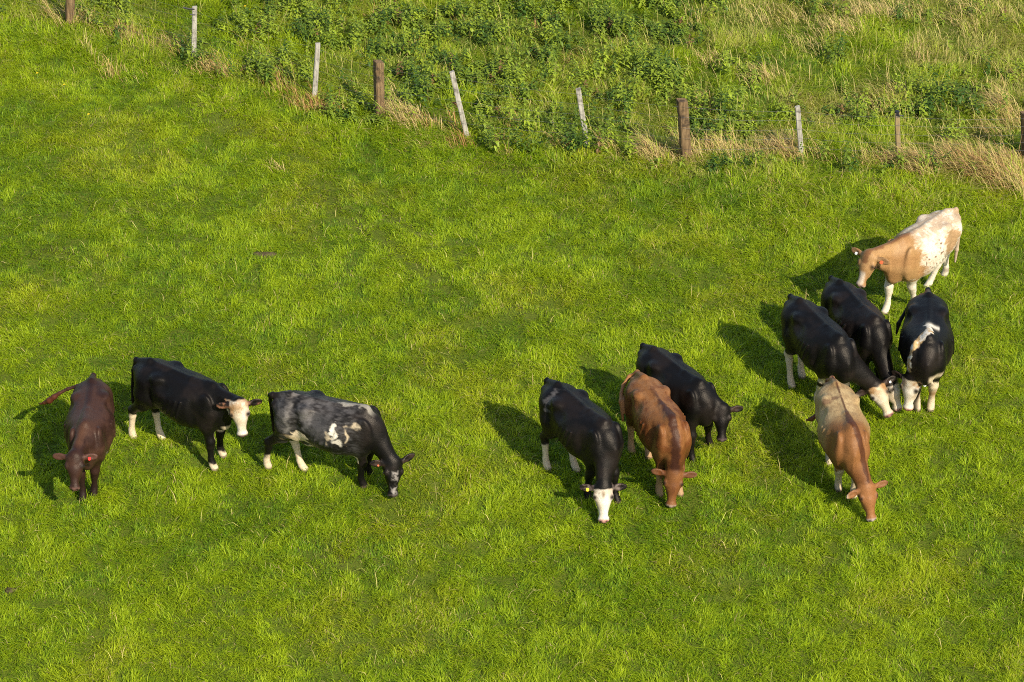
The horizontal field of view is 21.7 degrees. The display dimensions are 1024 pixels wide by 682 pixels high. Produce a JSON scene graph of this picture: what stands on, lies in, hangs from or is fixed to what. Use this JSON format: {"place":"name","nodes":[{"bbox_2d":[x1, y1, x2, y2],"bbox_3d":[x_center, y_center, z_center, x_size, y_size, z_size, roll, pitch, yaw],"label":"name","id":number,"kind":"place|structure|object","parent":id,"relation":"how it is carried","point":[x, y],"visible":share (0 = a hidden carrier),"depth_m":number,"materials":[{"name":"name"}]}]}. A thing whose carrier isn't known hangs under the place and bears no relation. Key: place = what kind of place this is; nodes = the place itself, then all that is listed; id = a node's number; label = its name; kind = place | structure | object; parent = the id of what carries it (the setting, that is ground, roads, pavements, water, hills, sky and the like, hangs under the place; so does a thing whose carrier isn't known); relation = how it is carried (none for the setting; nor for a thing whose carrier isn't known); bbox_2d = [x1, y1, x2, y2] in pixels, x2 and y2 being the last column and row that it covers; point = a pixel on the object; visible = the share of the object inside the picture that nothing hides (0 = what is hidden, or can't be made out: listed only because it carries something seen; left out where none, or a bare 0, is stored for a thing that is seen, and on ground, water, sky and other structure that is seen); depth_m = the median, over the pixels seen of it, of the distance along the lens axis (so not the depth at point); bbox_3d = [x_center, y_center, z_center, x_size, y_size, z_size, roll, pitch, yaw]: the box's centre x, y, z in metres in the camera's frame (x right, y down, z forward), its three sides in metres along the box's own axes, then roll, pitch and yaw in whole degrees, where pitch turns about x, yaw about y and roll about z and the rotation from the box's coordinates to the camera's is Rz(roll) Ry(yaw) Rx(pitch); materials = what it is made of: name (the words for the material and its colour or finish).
{"place":"outdoors","nodes":[
{"label":"outdoors","id":0,"kind":"place"},
{"bbox_2d":[0,0,1023,681],"bbox_3d":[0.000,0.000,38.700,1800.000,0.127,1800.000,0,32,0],"label":"ground","id":1,"kind":"structure","parent":0,"point":[966,552],"depth_m":37.46,"materials":[{"name":"green plant"}]},
{"bbox_2d":[5,587,15,593],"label":"bare soil","id":2,"kind":"structure","parent":1,"relation":"on","point":[8,589],"depth_m":33.58,"materials":[{"name":"brown soil"}]},
{"bbox_2d":[39,373,115,501],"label":"cow","id":3,"kind":"object","parent":1,"relation":"on","point":[89,429],"visible":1,"depth_m":34.95},
{"bbox_2d":[128,357,261,471],"bbox_3d":[-4.271,0.994,35.878,2.119,1.318,0.737,19,36,28],"label":"cow","id":4,"kind":"object","parent":1,"relation":"on","point":[178,392],"visible":1,"depth_m":35.55},
{"bbox_2d":[252,252,279,257],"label":"bare soil","id":5,"kind":"structure","parent":1,"relation":"on","point":[264,253],"depth_m":40.82,"materials":[{"name":"brown soil"}]},
{"bbox_2d":[263,390,414,497],"bbox_3d":[-2.324,1.327,35.333,2.134,1.331,0.724,10,33,15],"label":"cow","id":6,"kind":"object","parent":1,"relation":"on","point":[319,419],"visible":1,"depth_m":35.01},
{"bbox_2d":[0,0,1023,175],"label":"nettles","id":7,"kind":"object","parent":1,"relation":"on","point":[623,23],"visible":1,"depth_m":45.95,"materials":[{"name":"green plant"}]},
{"bbox_2d":[21,0,1023,162],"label":"fence","id":8,"kind":"object","parent":1,"relation":"on","point":[681,106],"visible":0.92,"depth_m":43.64,"materials":[{"name":"wood"}]},
{"bbox_2d":[539,377,626,522],"bbox_3d":[0.962,1.393,35.263,0.756,1.318,1.966,-14,35,-22],"label":"cow","id":9,"kind":"object","parent":1,"relation":"on","point":[582,426],"visible":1,"depth_m":34.87},
{"bbox_2d":[618,369,696,507],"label":"cow","id":10,"kind":"object","parent":1,"relation":"on","point":[657,422],"visible":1,"depth_m":35.05},
{"bbox_2d":[636,343,742,462],"bbox_3d":[2.270,0.855,36.259,0.692,1.253,1.782,-25,40,-35],"label":"cow","id":11,"kind":"object","parent":1,"relation":"on","point":[696,398],"visible":0.8,"depth_m":35.78},
{"bbox_2d":[781,293,895,417],"bbox_3d":[4.397,0.285,36.982,0.878,1.318,2.045,-27,41,-37],"label":"cow","id":12,"kind":"object","parent":1,"relation":"on","point":[819,342],"visible":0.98,"depth_m":36.67},
{"bbox_2d":[806,375,887,521],"bbox_3d":[4.392,1.409,35.282,0.711,1.278,1.985,-7,32,-12],"label":"cow","id":13,"kind":"object","parent":1,"relation":"on","point":[843,430],"visible":1,"depth_m":34.79},
{"bbox_2d":[821,275,901,411],"bbox_3d":[4.916,0.029,37.495,0.705,1.292,2.085,-12,34,-19],"label":"cow","id":14,"kind":"object","parent":1,"relation":"on","point":[856,315],"visible":0.74,"depth_m":37.05},
{"bbox_2d":[851,207,961,314],"bbox_3d":[5.870,-1.081,39.209,2.243,1.357,0.749,-24,39,-33],"label":"cow","id":15,"kind":"object","parent":1,"relation":"on","point":[922,246],"visible":0.97,"depth_m":38.83},
{"bbox_2d":[891,287,954,412],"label":"cow","id":16,"kind":"object","parent":1,"relation":"on","point":[926,345],"visible":1,"depth_m":36.66},
{"bbox_2d":[0,0,1023,214],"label":"rough grass","id":17,"kind":"structure","parent":0,"point":[681,54],"depth_m":46.34,"materials":[{"name":"green plant"}]}
]}

